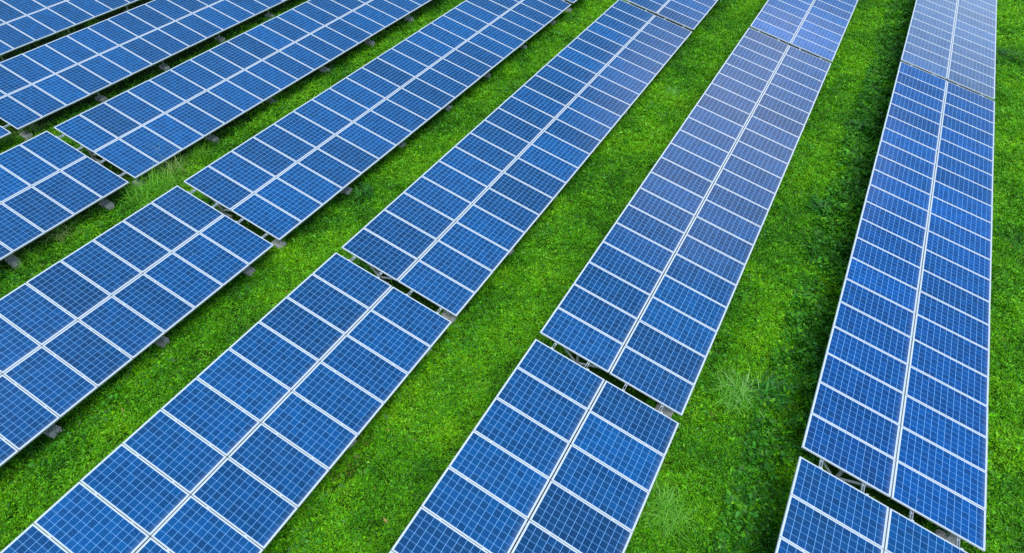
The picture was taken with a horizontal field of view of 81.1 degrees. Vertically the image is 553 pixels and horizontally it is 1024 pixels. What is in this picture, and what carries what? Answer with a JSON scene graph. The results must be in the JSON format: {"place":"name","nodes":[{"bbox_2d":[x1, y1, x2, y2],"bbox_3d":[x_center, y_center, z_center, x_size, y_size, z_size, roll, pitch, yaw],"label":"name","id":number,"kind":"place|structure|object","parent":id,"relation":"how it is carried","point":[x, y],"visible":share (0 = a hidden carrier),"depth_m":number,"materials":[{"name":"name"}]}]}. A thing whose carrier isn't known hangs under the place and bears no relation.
{"place":"outdoors","nodes":[
{"label":"outdoors","id":0,"kind":"place"},
{"bbox_2d":[0,0,1023,552],"bbox_3d":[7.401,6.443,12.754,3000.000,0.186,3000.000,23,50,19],"label":"ground","id":1,"kind":"structure","parent":0,"point":[620,384],"depth_m":17.84,"materials":[{"name":"plant"}]},
{"bbox_2d":[0,124,11,138],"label":"solar table","id":2,"kind":"object","parent":1,"relation":"on","point":[4,132],"visible":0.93,"depth_m":22.54,"materials":[{"name":"blue glass"}]},
{"bbox_2d":[0,127,15,145],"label":"grass tuft","id":3,"kind":"object","parent":1,"relation":"on","point":[3,139],"visible":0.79,"depth_m":23.20,"materials":[{"name":"green plant"}]},
{"bbox_2d":[7,122,51,137],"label":"grass tuft","id":4,"kind":"object","parent":1,"relation":"on","point":[30,128],"visible":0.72,"depth_m":23.70,"materials":[{"name":"green plant"}]},
{"bbox_2d":[12,243,50,270],"bbox_3d":[-15.229,-0.701,18.842,1.272,0.497,1.470,-6,47,-6],"label":"grass tuft","id":5,"kind":"object","parent":1,"relation":"on","point":[30,255],"visible":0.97,"depth_m":18.91,"materials":[{"name":"green plant"}]},
{"bbox_2d":[35,215,89,247],"bbox_3d":[-14.576,-1.649,19.386,1.817,0.974,1.790,-6,47,-6],"label":"grass tuft","id":6,"kind":"object","parent":1,"relation":"on","point":[62,234],"visible":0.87,"depth_m":19.50,"materials":[{"name":"green plant"}]},
{"bbox_2d":[0,131,128,268],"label":"solar table","id":7,"kind":"object","parent":1,"relation":"on","point":[65,180],"visible":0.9,"depth_m":19.97,"materials":[{"name":"blue glass"}]},
{"bbox_2d":[58,29,74,38],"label":"grass tuft","id":8,"kind":"object","parent":1,"relation":"on","point":[60,34],"visible":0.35,"depth_m":29.36,"materials":[{"name":"green plant"}]},
{"bbox_2d":[0,0,138,61],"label":"solar table","id":9,"kind":"object","parent":1,"relation":"on","point":[24,23],"visible":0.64,"depth_m":28.90,"materials":[{"name":"blue glass"}]},
{"bbox_2d":[84,17,106,27],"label":"grass tuft","id":10,"kind":"object","parent":1,"relation":"on","point":[92,22],"visible":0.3,"depth_m":30.08,"materials":[{"name":"green plant"}]},
{"bbox_2d":[0,186,273,466],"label":"solar table","id":11,"kind":"object","parent":1,"relation":"on","point":[212,249],"visible":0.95,"depth_m":16.42,"materials":[{"name":"blue glass"}]},
{"bbox_2d":[0,0,286,139],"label":"solar table","id":12,"kind":"object","parent":1,"relation":"on","point":[43,81],"visible":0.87,"depth_m":26.28,"materials":[{"name":"blue glass"}]},
{"bbox_2d":[113,162,188,205],"bbox_3d":[-12.681,-3.286,20.939,3.432,0.996,3.017,23,50,19],"label":"grass tuft","id":13,"kind":"object","parent":1,"relation":"on","point":[150,186],"visible":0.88,"depth_m":21.07,"materials":[{"name":"green plant"}]},
{"bbox_2d":[144,147,197,182],"bbox_3d":[-12.498,-4.031,21.543,2.473,1.128,2.432,23,50,19],"label":"grass tuft","id":14,"kind":"object","parent":1,"relation":"on","point":[169,166],"visible":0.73,"depth_m":21.76,"materials":[{"name":"green plant"}]},
{"bbox_2d":[182,138,218,166],"bbox_3d":[-11.760,-4.738,22.455,1.586,0.758,1.734,-22,51,-21],"label":"grass tuft","id":15,"kind":"object","parent":1,"relation":"on","point":[199,154],"visible":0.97,"depth_m":22.56,"materials":[{"name":"green plant"}]},
{"bbox_2d":[0,253,451,552],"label":"solar table","id":16,"kind":"object","parent":1,"relation":"on","point":[324,412],"visible":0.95,"depth_m":13.79,"materials":[{"name":"blue glass"}]},
{"bbox_2d":[54,0,445,186],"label":"solar table","id":17,"kind":"object","parent":1,"relation":"on","point":[184,105],"visible":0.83,"depth_m":24.57,"materials":[{"name":"blue glass"}]},
{"bbox_2d":[345,183,375,203],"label":"weed plant","id":18,"kind":"object","parent":1,"relation":"on","point":[366,189],"visible":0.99,"depth_m":21.21,"materials":[{"name":"green plant"}]},
{"bbox_2d":[184,0,570,249],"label":"solar table","id":19,"kind":"object","parent":1,"relation":"on","point":[334,140],"visible":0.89,"depth_m":22.92,"materials":[{"name":"blue glass"}]},
{"bbox_2d":[341,0,691,323],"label":"solar table","id":20,"kind":"object","parent":1,"relation":"on","point":[451,270],"visible":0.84,"depth_m":20.93,"materials":[{"name":"blue glass"}]},
{"bbox_2d":[389,339,678,552],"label":"solar table","id":21,"kind":"object","parent":1,"relation":"on","point":[486,492],"visible":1,"depth_m":13.21,"materials":[{"name":"blue glass"}]},
{"bbox_2d":[565,0,576,11],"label":"solar table","id":22,"kind":"object","parent":1,"relation":"on","point":[568,9],"visible":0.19,"depth_m":31.85,"materials":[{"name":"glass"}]},
{"bbox_2d":[637,470,698,548],"bbox_3d":[3.456,5.185,13.469,1.746,0.675,1.697,5,47,4],"label":"grass tuft","id":23,"kind":"object","parent":1,"relation":"on","point":[664,508],"visible":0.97,"depth_m":13.51,"materials":[{"name":"green plant"}]},
{"bbox_2d":[625,0,717,39],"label":"solar table","id":24,"kind":"object","parent":1,"relation":"on","point":[690,14],"visible":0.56,"depth_m":30.39,"materials":[{"name":"blue glass"}]},
{"bbox_2d":[662,87,682,96],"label":"grass tuft","id":25,"kind":"object","parent":1,"relation":"on","point":[675,90],"visible":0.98,"depth_m":26.41,"materials":[{"name":"green plant"}]},
{"bbox_2d":[540,28,830,417],"bbox_3d":[7.695,-3.933,21.740,3.986,1.596,21.229,23,50,19],"label":"solar table","id":26,"kind":"object","parent":1,"relation":"on","point":[595,316],"visible":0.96,"depth_m":18.63,"materials":[{"name":"blue glass"}]},
{"bbox_2d":[701,362,779,426],"bbox_3d":[5.991,2.975,15.692,2.062,0.604,1.918,12,48,10],"label":"grass tuft","id":27,"kind":"object","parent":1,"relation":"on","point":[743,391],"visible":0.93,"depth_m":15.75,"materials":[{"name":"green plant"}]},
{"bbox_2d":[742,367,797,413],"bbox_3d":[6.832,3.002,15.669,1.406,0.561,1.394,-22,51,-21],"label":"weed plant","id":28,"kind":"object","parent":1,"relation":"on","point":[769,382],"visible":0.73,"depth_m":15.71,"materials":[{"name":"green plant"}]},
{"bbox_2d":[750,0,857,61],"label":"solar table","id":29,"kind":"object","parent":1,"relation":"on","point":[821,30],"visible":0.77,"depth_m":29.31,"materials":[{"name":"blue glass"}]},
{"bbox_2d":[806,191,834,217],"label":"weed plant","id":30,"kind":"object","parent":1,"relation":"on","point":[818,205],"visible":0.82,"depth_m":21.12,"materials":[{"name":"green plant"}]},
{"bbox_2d":[844,116,871,135],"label":"weed plant","id":31,"kind":"object","parent":1,"relation":"on","point":[859,126],"visible":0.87,"depth_m":24.68,"materials":[{"name":"green plant"}]},
{"bbox_2d":[775,456,967,552],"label":"solar table","id":32,"kind":"object","parent":1,"relation":"on","point":[826,512],"visible":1,"depth_m":12.43,"materials":[{"name":"blue glass"}]},
{"bbox_2d":[801,62,994,551],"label":"solar table","id":33,"kind":"object","parent":1,"relation":"on","point":[920,446],"visible":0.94,"depth_m":16.24,"materials":[{"name":"blue glass"}]},
{"bbox_2d":[901,0,996,99],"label":"solar table","id":34,"kind":"object","parent":1,"relation":"on","point":[965,29],"visible":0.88,"depth_m":28.08,"materials":[{"name":"blue glass"}]},
{"bbox_2d":[997,46,1023,62],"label":"grass tuft","id":35,"kind":"object","parent":1,"relation":"on","point":[1007,53],"visible":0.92,"depth_m":29.18,"materials":[{"name":"green plant"}]}
]}

